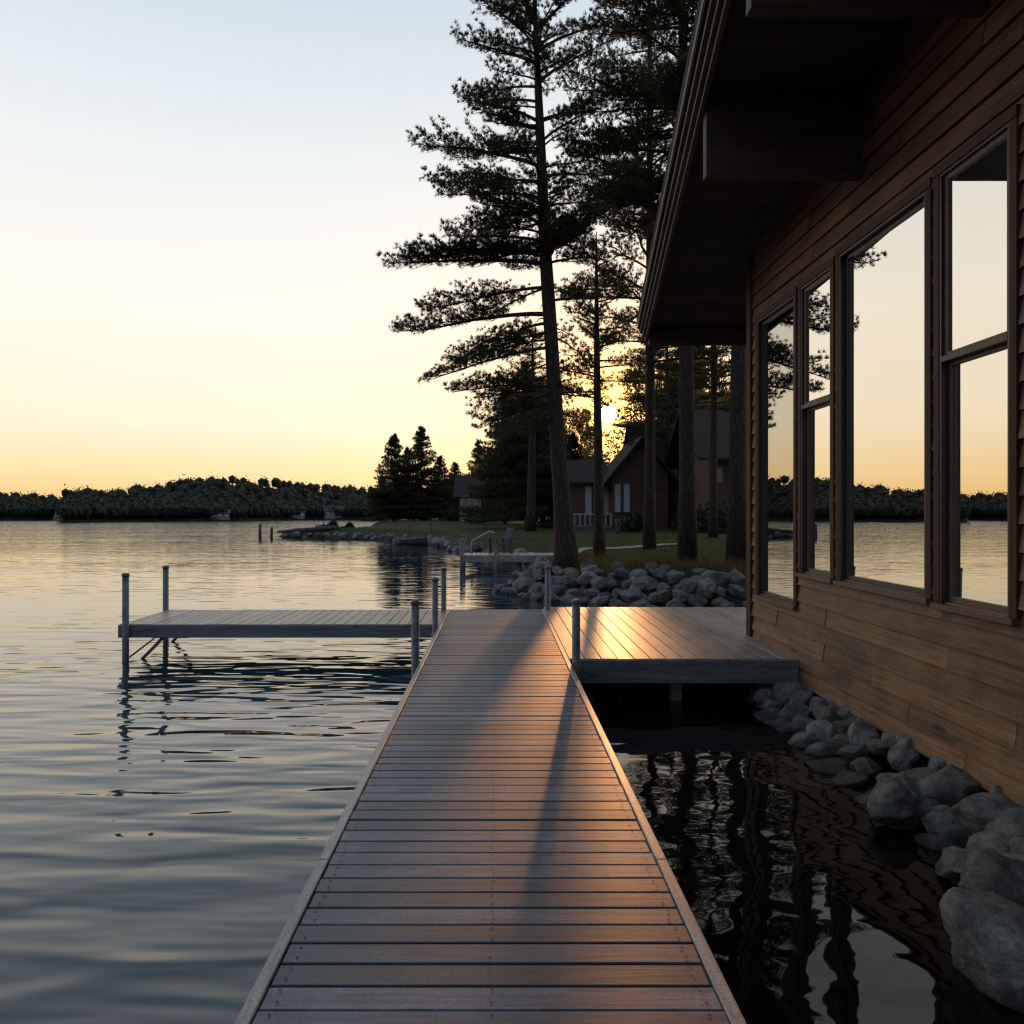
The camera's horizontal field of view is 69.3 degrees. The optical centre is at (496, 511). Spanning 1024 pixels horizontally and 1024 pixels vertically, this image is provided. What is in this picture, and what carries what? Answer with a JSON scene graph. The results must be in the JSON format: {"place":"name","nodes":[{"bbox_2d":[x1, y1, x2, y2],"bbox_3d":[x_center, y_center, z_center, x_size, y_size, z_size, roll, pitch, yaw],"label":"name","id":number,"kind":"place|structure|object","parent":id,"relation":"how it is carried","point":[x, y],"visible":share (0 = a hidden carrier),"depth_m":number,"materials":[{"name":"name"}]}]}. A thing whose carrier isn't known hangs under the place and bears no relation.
{"place":"outdoors","nodes":[
{"label":"outdoors","id":0,"kind":"place"},
{"bbox_2d":[0,487,546,521],"bbox_3d":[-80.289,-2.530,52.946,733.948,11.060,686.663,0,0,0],"label":"hills","id":1,"kind":"structure","parent":0,"point":[188,518],"depth_m":175.58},
{"bbox_2d":[0,472,547,520],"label":"forest","id":2,"kind":"object","parent":1,"relation":"on","point":[208,497],"visible":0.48,"depth_m":192.01,"materials":[{"name":"green plant"}]},
{"bbox_2d":[0,0,730,498],"label":"sky","id":3,"kind":"structure","parent":0,"point":[199,199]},
{"bbox_2d":[0,520,1023,1023],"bbox_3d":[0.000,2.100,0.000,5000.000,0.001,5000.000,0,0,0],"label":"lake water","id":4,"kind":"structure","parent":0,"point":[170,812],"depth_m":5.48,"materials":[{"name":"liquid"}]},
{"bbox_2d":[118,566,445,660],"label":"dock","id":5,"kind":"structure","parent":4,"relation":"in","point":[166,624],"depth_m":10.54,"materials":[{"name":"grey wood"}]},
{"bbox_2d":[393,536,431,544],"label":"rowing boat","id":6,"kind":"object","parent":4,"relation":"on","point":[426,540],"visible":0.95,"depth_m":47.05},
{"bbox_2d":[235,566,746,1023],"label":"dock","id":7,"kind":"object","parent":4,"relation":"in","point":[492,853],"visible":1,"depth_m":3.24,"materials":[{"name":"brown wood"}]},
{"bbox_2d":[459,531,553,569],"bbox_3d":[0.616,1.913,27.800,3.969,2.373,1.939,0,0,0],"label":"dock","id":8,"kind":"object","parent":4,"relation":"in","point":[465,557],"visible":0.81,"depth_m":26.96,"materials":[{"name":"grey wood"}]},
{"bbox_2d":[487,527,514,553],"bbox_3d":[0.170,1.090,28.238,0.880,0.980,0.700,0,0,-29],"label":"lawn chair","id":9,"kind":"object","parent":8,"relation":"on","point":[507,539],"visible":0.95,"depth_m":28.26,"materials":[{"name":"grey wood"}]},
{"bbox_2d":[588,596,610,606],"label":"boulder","id":10,"kind":"object","parent":4,"relation":"in","point":[602,601],"visible":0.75,"depth_m":16.49,"materials":[{"name":"grey stone"}]},
{"bbox_2d":[619,587,640,604],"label":"boulder","id":11,"kind":"object","parent":4,"relation":"in","point":[629,596],"visible":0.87,"depth_m":16.14,"materials":[{"name":"grey stone"}]},
{"bbox_2d":[544,607,798,700],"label":"deck","id":12,"kind":"structure","parent":4,"relation":"in","point":[675,648],"depth_m":8.66,"materials":[{"name":"brown wood"}]},
{"bbox_2d":[752,689,774,704],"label":"boulder","id":13,"kind":"object","parent":4,"relation":"in","point":[760,696],"visible":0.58,"depth_m":7.96,"materials":[{"name":"grey stone"}]},
{"bbox_2d":[753,708,780,719],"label":"boulder","id":14,"kind":"object","parent":4,"relation":"in","point":[768,713],"visible":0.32,"depth_m":7.57,"materials":[{"name":"grey stone"}]},
{"bbox_2d":[763,716,792,726],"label":"boulder","id":15,"kind":"object","parent":4,"relation":"in","point":[778,721],"visible":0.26,"depth_m":7.30,"materials":[{"name":"grey stone"}]},
{"bbox_2d":[775,721,805,732],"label":"boulder","id":16,"kind":"object","parent":4,"relation":"in","point":[795,726],"visible":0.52,"depth_m":7.07,"materials":[{"name":"grey stone"}]},
{"bbox_2d":[774,701,811,717],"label":"boulder","id":17,"kind":"object","parent":4,"relation":"in","point":[794,708],"visible":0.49,"depth_m":7.43,"materials":[{"name":"grey stone"}]},
{"bbox_2d":[788,731,817,747],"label":"boulder","id":18,"kind":"object","parent":4,"relation":"in","point":[805,739],"visible":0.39,"depth_m":6.66,"materials":[{"name":"grey stone"}]},
{"bbox_2d":[809,696,828,716],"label":"boulder","id":19,"kind":"object","parent":4,"relation":"on","point":[817,701],"visible":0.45,"depth_m":7.34,"materials":[{"name":"grey stone"}]},
{"bbox_2d":[806,719,835,742],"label":"boulder","id":20,"kind":"object","parent":4,"relation":"in","point":[824,731],"visible":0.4,"depth_m":6.66,"materials":[{"name":"grey stone"}]},
{"bbox_2d":[831,716,862,734],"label":"boulder","id":21,"kind":"object","parent":20,"relation":"on","point":[841,726],"visible":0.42,"depth_m":6.59,"materials":[{"name":"grey stone"}]},
{"bbox_2d":[804,742,837,755],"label":"boulder","id":22,"kind":"object","parent":4,"relation":"in","point":[819,748],"visible":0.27,"depth_m":6.43,"materials":[{"name":"grey stone"}]},
{"bbox_2d":[806,758,849,774],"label":"boulder","id":23,"kind":"object","parent":4,"relation":"in","point":[835,766],"visible":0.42,"depth_m":6.02,"materials":[{"name":"grey stone"}]},
{"bbox_2d":[813,706,842,722],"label":"boulder","id":24,"kind":"object","parent":4,"relation":"on","point":[829,714],"visible":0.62,"depth_m":7.06,"materials":[{"name":"grey stone"}]},
{"bbox_2d":[830,734,849,750],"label":"boulder","id":25,"kind":"object","parent":4,"relation":"in","point":[837,741],"visible":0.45,"depth_m":6.39,"materials":[{"name":"grey stone"}]},
{"bbox_2d":[830,770,868,786],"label":"boulder","id":26,"kind":"object","parent":4,"relation":"in","point":[848,778],"visible":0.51,"depth_m":5.72,"materials":[{"name":"grey stone"}]},
{"bbox_2d":[837,744,868,762],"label":"boulder","id":27,"kind":"object","parent":4,"relation":"in","point":[850,753],"visible":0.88,"depth_m":6.16,"materials":[{"name":"grey stone"}]},
{"bbox_2d":[847,721,881,754],"bbox_3d":[3.200,1.967,6.410,0.406,0.276,0.317,25,14,-32],"label":"boulder","id":28,"kind":"object","parent":4,"relation":"in","point":[859,732],"visible":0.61,"depth_m":6.33,"materials":[{"name":"grey stone"}]},
{"bbox_2d":[849,757,882,778],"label":"boulder","id":29,"kind":"object","parent":4,"relation":"in","point":[870,768],"visible":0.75,"depth_m":5.89,"materials":[{"name":"grey stone"}]},
{"bbox_2d":[866,738,893,757],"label":"boulder","id":30,"kind":"object","parent":4,"relation":"on","point":[878,747],"visible":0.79,"depth_m":6.13,"materials":[{"name":"grey stone"}]},
{"bbox_2d":[887,743,921,771],"bbox_3d":[3.249,1.950,5.880,0.269,0.227,0.280,-24,-8,-47],"label":"boulder","id":31,"kind":"object","parent":4,"relation":"on","point":[899,759],"visible":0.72,"depth_m":5.80,"materials":[{"name":"grey stone"}]},
{"bbox_2d":[896,732,924,758],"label":"boulder","id":32,"kind":"object","parent":31,"relation":"on","point":[903,739],"visible":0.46,"depth_m":5.85,"materials":[{"name":"grey stone"}]},
{"bbox_2d":[889,814,921,829],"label":"boulder","id":33,"kind":"object","parent":4,"relation":"in","point":[913,822],"visible":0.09,"depth_m":4.92,"materials":[{"name":"grey stone"}]},
{"bbox_2d":[892,774,919,800],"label":"boulder","id":34,"kind":"object","parent":33,"relation":"on","point":[906,781],"visible":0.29,"depth_m":5.11,"materials":[{"name":"grey stone"}]},
{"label":"boulder","id":35,"kind":"object","parent":33,"relation":"on","visible":0},
{"bbox_2d":[867,777,917,826],"bbox_3d":[2.639,1.944,4.952,0.312,0.286,0.351,3,25,39],"label":"boulder","id":36,"kind":"object","parent":35,"relation":"on","point":[891,800],"visible":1,"depth_m":4.86,"materials":[{"name":"grey stone"}]},
{"bbox_2d":[898,767,936,781],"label":"boulder","id":37,"kind":"object","parent":4,"relation":"on","point":[917,774],"visible":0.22,"depth_m":5.41,"materials":[{"name":"grey stone"}]},
{"bbox_2d":[927,756,946,770],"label":"boulder","id":38,"kind":"object","parent":37,"relation":"on","point":[937,763],"visible":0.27,"depth_m":5.41,"materials":[{"name":"grey stone"}]},
{"bbox_2d":[916,782,939,822],"bbox_3d":[2.922,2.022,5.133,0.393,0.307,0.358,0,0,-19],"label":"boulder","id":39,"kind":"object","parent":4,"relation":"in","point":[925,805],"visible":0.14,"depth_m":4.97,"materials":[{"name":"grey stone"}]},
{"bbox_2d":[914,833,962,850],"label":"boulder","id":40,"kind":"object","parent":4,"relation":"in","point":[936,841],"visible":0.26,"depth_m":4.63,"materials":[{"name":"grey stone"}]},
{"bbox_2d":[921,811,971,846],"bbox_3d":[2.935,2.074,4.773,0.322,0.256,0.268,0,0,-5],"label":"boulder","id":41,"kind":"object","parent":4,"relation":"in","point":[947,824],"visible":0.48,"depth_m":4.71,"materials":[{"name":"grey stone"}]},
{"bbox_2d":[949,792,1022,834],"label":"boulder","id":42,"kind":"object","parent":41,"relation":"on","point":[974,813],"visible":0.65,"depth_m":4.63,"materials":[{"name":"grey stone"}]},
{"bbox_2d":[915,764,982,806],"bbox_3d":[3.114,1.945,5.093,0.474,0.327,0.330,0,0,-22],"label":"boulder","id":43,"kind":"object","parent":4,"relation":"in","point":[950,785],"visible":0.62,"depth_m":4.98,"materials":[{"name":"grey stone"}]},
{"bbox_2d":[935,846,967,880],"bbox_3d":[2.648,2.025,4.240,0.241,0.203,0.223,0,0,29],"label":"boulder","id":44,"kind":"object","parent":4,"relation":"in","point":[951,856],"visible":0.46,"depth_m":4.22,"materials":[{"name":"grey stone"}]},
{"bbox_2d":[939,887,1023,1014],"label":"boulder","id":45,"kind":"object","parent":4,"relation":"in","point":[985,931],"visible":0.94,"depth_m":3.29,"materials":[{"name":"grey stone"}]},
{"bbox_2d":[965,830,1010,848],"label":"boulder","id":46,"kind":"object","parent":4,"relation":"in","point":[1002,837],"visible":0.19,"depth_m":4.40,"materials":[{"name":"grey stone"}]},
{"bbox_2d":[959,848,1023,906],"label":"boulder","id":47,"kind":"object","parent":4,"relation":"in","point":[983,870],"visible":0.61,"depth_m":3.77,"materials":[{"name":"grey stone"}]},
{"bbox_2d":[983,807,1023,837],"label":"boulder","id":48,"kind":"object","parent":4,"relation":"on","point":[1010,822],"visible":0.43,"depth_m":4.45,"materials":[{"name":"grey stone"}]},
{"bbox_2d":[279,517,745,606],"bbox_3d":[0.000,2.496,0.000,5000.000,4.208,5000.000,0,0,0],"label":"ground","id":49,"kind":"structure","parent":0,"point":[453,531],"depth_m":41.95,"materials":[{"name":"plant"}]},
{"bbox_2d":[277,520,338,532],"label":"driftwood log","id":50,"kind":"object","parent":49,"relation":"on","point":[323,527],"visible":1,"depth_m":60.84,"materials":[{"name":"wood"}]},
{"bbox_2d":[359,432,426,521],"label":"spruce tree","id":51,"kind":"object","parent":49,"relation":"on","point":[391,483],"visible":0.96,"depth_m":105.03,"materials":[{"name":"plant"}]},
{"bbox_2d":[388,425,454,519],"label":"spruce tree","id":52,"kind":"object","parent":49,"relation":"on","point":[423,460],"visible":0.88,"depth_m":107.04,"materials":[{"name":"plant"}]},
{"bbox_2d":[418,455,458,519],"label":"spruce tree","id":53,"kind":"object","parent":49,"relation":"on","point":[439,460],"visible":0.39,"depth_m":111.50,"materials":[{"name":"plant"}]},
{"bbox_2d":[435,462,463,517],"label":"spruce tree","id":54,"kind":"object","parent":49,"relation":"on","point":[455,466],"visible":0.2,"depth_m":129.65,"materials":[{"name":"plant"}]},
{"bbox_2d":[455,441,483,512],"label":"spruce tree","id":55,"kind":"object","parent":49,"relation":"on","point":[476,452],"visible":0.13,"depth_m":127.47,"materials":[{"name":"plant"}]},
{"bbox_2d":[453,475,501,520],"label":"cottage","id":56,"kind":"structure","parent":49,"relation":"on","point":[462,483],"depth_m":92.42,"materials":[{"name":"concrete"}]},
{"bbox_2d":[375,0,615,568],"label":"pine tree","id":57,"kind":"object","parent":49,"relation":"on","point":[569,229],"visible":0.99,"depth_m":18.80,"materials":[{"name":"green plant"}]},
{"bbox_2d":[459,396,536,523],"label":"spruce tree","id":58,"kind":"object","parent":49,"relation":"on","point":[484,448],"visible":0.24,"depth_m":71.11,"materials":[{"name":"plant"}]},
{"bbox_2d":[458,360,566,527],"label":"spruce tree","id":59,"kind":"object","parent":49,"relation":"on","point":[514,463],"visible":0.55,"depth_m":55.99,"materials":[{"name":"plant"}]},
{"bbox_2d":[493,384,573,521],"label":"spruce tree","id":60,"kind":"object","parent":49,"relation":"on","point":[570,454],"visible":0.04,"depth_m":65.52,"materials":[{"name":"plant"}]},
{"bbox_2d":[487,324,580,530],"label":"pine tree","id":61,"kind":"object","parent":49,"relation":"on","point":[530,523],"visible":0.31,"depth_m":46.85,"materials":[{"name":"green plant"}]},
{"bbox_2d":[565,431,586,459],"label":"spruce tree","id":62,"kind":"object","parent":49,"relation":"on","point":[578,454],"visible":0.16,"depth_m":66.77,"materials":[{"name":"plant"}]},
{"bbox_2d":[571,409,593,453],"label":"broadleaf tree","id":63,"kind":"object","parent":49,"relation":"on","point":[578,426],"visible":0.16,"depth_m":111.31,"materials":[{"name":"green plant"}]},
{"bbox_2d":[563,401,609,464],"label":"broadleaf tree","id":64,"kind":"object","parent":49,"relation":"on","point":[583,440],"visible":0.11,"depth_m":80.15,"materials":[{"name":"green plant"}]},
{"bbox_2d":[576,571,596,585],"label":"boulder","id":65,"kind":"object","parent":49,"relation":"on","point":[584,578],"visible":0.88,"depth_m":17.38,"materials":[{"name":"grey stone"}]},
{"bbox_2d":[543,232,644,557],"bbox_3d":[2.926,-3.414,21.449,3.086,9.804,3.034,0,0,-33],"label":"pine tree","id":66,"kind":"object","parent":49,"relation":"on","point":[599,541],"visible":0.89,"depth_m":21.51,"materials":[{"name":"green plant"}]},
{"bbox_2d":[590,576,608,590],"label":"boulder","id":67,"kind":"object","parent":49,"relation":"on","point":[597,582],"visible":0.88,"depth_m":17.06,"materials":[{"name":"grey stone"}]},
{"bbox_2d":[567,422,678,530],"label":"lake house","id":68,"kind":"structure","parent":49,"relation":"on","point":[623,475],"depth_m":50.00,"materials":[{"name":"wood"}]},
{"bbox_2d":[584,485,592,515],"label":"window","id":69,"kind":"structure","parent":68,"relation":"in","point":[588,489],"depth_m":51.48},
{"bbox_2d":[613,483,621,512],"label":"window","id":70,"kind":"structure","parent":68,"relation":"in","point":[617,487],"depth_m":49.98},
{"bbox_2d":[622,483,630,512],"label":"window","id":71,"kind":"structure","parent":68,"relation":"in","point":[626,487],"depth_m":49.98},
{"bbox_2d":[551,0,697,562],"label":"pine tree","id":72,"kind":"object","parent":49,"relation":"on","point":[633,187],"visible":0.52,"depth_m":18.39,"materials":[{"name":"green plant"}]},
{"bbox_2d":[621,510,642,531],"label":"bush","id":73,"kind":"object","parent":49,"relation":"on","point":[629,524],"visible":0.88,"depth_m":43.55,"materials":[{"name":"green plant"}]},
{"bbox_2d":[554,0,730,550],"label":"pine tree","id":74,"kind":"object","parent":49,"relation":"on","point":[649,514],"visible":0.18,"depth_m":24.81,"materials":[{"name":"green plant"}]},
{"bbox_2d":[545,550,745,575],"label":"bank weeds","id":75,"kind":"object","parent":49,"relation":"on","point":[696,564],"visible":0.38,"depth_m":17.48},
{"bbox_2d":[636,576,658,590],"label":"boulder","id":76,"kind":"object","parent":49,"relation":"on","point":[649,583],"visible":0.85,"depth_m":16.51,"materials":[{"name":"grey stone"}]},
{"bbox_2d":[604,351,708,453],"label":"broadleaf tree","id":77,"kind":"object","parent":49,"relation":"on","point":[634,406],"visible":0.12,"depth_m":74.47,"materials":[{"name":"green plant"}]},
{"bbox_2d":[609,326,710,457],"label":"pine tree","id":78,"kind":"object","parent":49,"relation":"on","point":[638,396],"visible":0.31,"depth_m":51.87,"materials":[{"name":"green plant"}]},
{"bbox_2d":[655,589,672,605],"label":"boulder","id":79,"kind":"object","parent":49,"relation":"on","point":[664,596],"visible":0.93,"depth_m":15.80,"materials":[{"name":"grey stone"}]},
{"bbox_2d":[585,0,745,564],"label":"pine tree","id":80,"kind":"object","parent":49,"relation":"on","point":[736,523],"visible":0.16,"depth_m":17.64,"materials":[{"name":"green plant"}]},
{"bbox_2d":[655,376,678,421],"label":"spruce tree","id":81,"kind":"object","parent":49,"relation":"on","point":[674,394],"visible":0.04,"depth_m":65.74,"materials":[{"name":"plant"}]},
{"bbox_2d":[665,569,684,584],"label":"boulder","id":82,"kind":"object","parent":49,"relation":"on","point":[672,576],"visible":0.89,"depth_m":16.45,"materials":[{"name":"grey stone"}]},
{"bbox_2d":[672,589,691,606],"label":"boulder","id":83,"kind":"object","parent":49,"relation":"on","point":[681,595],"visible":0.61,"depth_m":15.77,"materials":[{"name":"grey stone"}]},
{"bbox_2d":[643,346,730,538],"bbox_3d":[10.299,-9.001,34.064,6.806,20.690,6.118,0,0,-10],"label":"pine tree","id":84,"kind":"object","parent":49,"relation":"on","point":[712,397],"visible":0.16,"depth_m":33.94,"materials":[{"name":"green plant"}]},
{"bbox_2d":[679,578,696,594],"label":"boulder","id":85,"kind":"object","parent":49,"relation":"on","point":[689,585],"visible":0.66,"depth_m":15.90,"materials":[{"name":"grey stone"}]},
{"bbox_2d":[656,356,722,393],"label":"broadleaf tree","id":86,"kind":"object","parent":49,"relation":"on","point":[702,379],"visible":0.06,"depth_m":86.85,"materials":[{"name":"green plant"}]},
{"bbox_2d":[664,410,729,530],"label":"lake house","id":87,"kind":"structure","parent":49,"relation":"on","point":[702,444],"depth_m":44.19,"materials":[{"name":"wood"}]},
{"bbox_2d":[688,593,707,606],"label":"boulder","id":88,"kind":"object","parent":49,"relation":"on","point":[694,600],"visible":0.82,"depth_m":15.63,"materials":[{"name":"grey stone"}]},
{"bbox_2d":[695,578,715,599],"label":"boulder","id":89,"kind":"object","parent":49,"relation":"on","point":[706,587],"visible":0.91,"depth_m":15.67,"materials":[{"name":"grey stone"}]},
{"bbox_2d":[696,498,727,533],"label":"bush","id":90,"kind":"object","parent":49,"relation":"on","point":[702,521],"visible":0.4,"depth_m":40.41,"materials":[{"name":"green plant"}]},
{"bbox_2d":[700,570,731,586],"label":"boulder","id":91,"kind":"object","parent":49,"relation":"on","point":[720,579],"visible":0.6,"depth_m":15.95,"materials":[{"name":"grey stone"}]},
{"bbox_2d":[727,584,745,598],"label":"boulder","id":92,"kind":"object","parent":49,"relation":"on","point":[738,591],"visible":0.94,"depth_m":15.55,"materials":[{"name":"grey stone"}]},
{"bbox_2d":[637,0,1023,807],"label":"cabin","id":93,"kind":"object","parent":49,"relation":"on","point":[837,246],"visible":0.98,"depth_m":6.21,"materials":[{"name":"brown"}]},
{"bbox_2d":[753,286,798,610],"bbox_3d":[3.302,-0.690,8.688,0.165,3.530,1.285,0,0,0],"label":"window","id":94,"kind":"structure","parent":93,"relation":"in","point":[776,327],"depth_m":8.76,"materials":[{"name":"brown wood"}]},
{"bbox_2d":[795,256,835,583],"bbox_3d":[3.302,-0.890,7.575,0.165,3.170,0.850,0,0,0],"label":"window","id":95,"kind":"structure","parent":93,"relation":"in","point":[816,292],"depth_m":7.66,"materials":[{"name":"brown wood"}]},
{"bbox_2d":[833,177,932,603],"bbox_3d":[3.302,-0.910,6.330,0.165,3.210,1.560,0,0,0],"label":"window","id":96,"kind":"structure","parent":93,"relation":"in","point":[884,272],"depth_m":6.29,"materials":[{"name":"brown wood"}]},
{"bbox_2d":[930,104,1023,625],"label":"window","id":97,"kind":"structure","parent":93,"relation":"in","point":[977,388],"depth_m":5.08,"materials":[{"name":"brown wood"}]},
{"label":"boulder","id":98,"kind":"object","parent":49,"relation":"on","visible":0},
{"bbox_2d":[772,682,805,705],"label":"boulder","id":99,"kind":"object","parent":98,"relation":"on","point":[783,692],"visible":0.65,"depth_m":7.83,"materials":[{"name":"grey stone"}]},
{"bbox_2d":[789,687,818,705],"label":"boulder","id":100,"kind":"object","parent":98,"relation":"on","point":[805,696],"visible":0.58,"depth_m":7.66,"materials":[{"name":"grey stone"}]},
{"bbox_2d":[498,534,745,570],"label":"grass","id":101,"kind":"structure","parent":0,"point":[700,552],"depth_m":25.00,"materials":[{"name":"plant"}]},
{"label":"boulder","id":102,"kind":"object","parent":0,"visible":0},
{"bbox_2d":[967,837,1008,853],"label":"boulder","id":103,"kind":"object","parent":102,"relation":"on","point":[999,847],"visible":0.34,"depth_m":4.27,"materials":[{"name":"grey stone"}]},
{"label":"boulder","id":104,"kind":"object","parent":102,"relation":"on","visible":0},
{"bbox_2d":[949,848,997,875],"bbox_3d":[2.657,1.954,4.062,0.284,0.170,0.330,-12,-20,-35],"label":"boulder","id":105,"kind":"object","parent":104,"relation":"on","point":[957,868],"visible":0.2,"depth_m":4.07,"materials":[{"name":"grey stone"}]},
{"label":"boulder","id":106,"kind":"object","parent":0,"visible":0},
{"bbox_2d":[1008,837,1023,854],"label":"boulder","id":107,"kind":"object","parent":106,"relation":"on","point":[1016,845],"visible":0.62,"depth_m":4.19,"materials":[{"name":"grey stone"}]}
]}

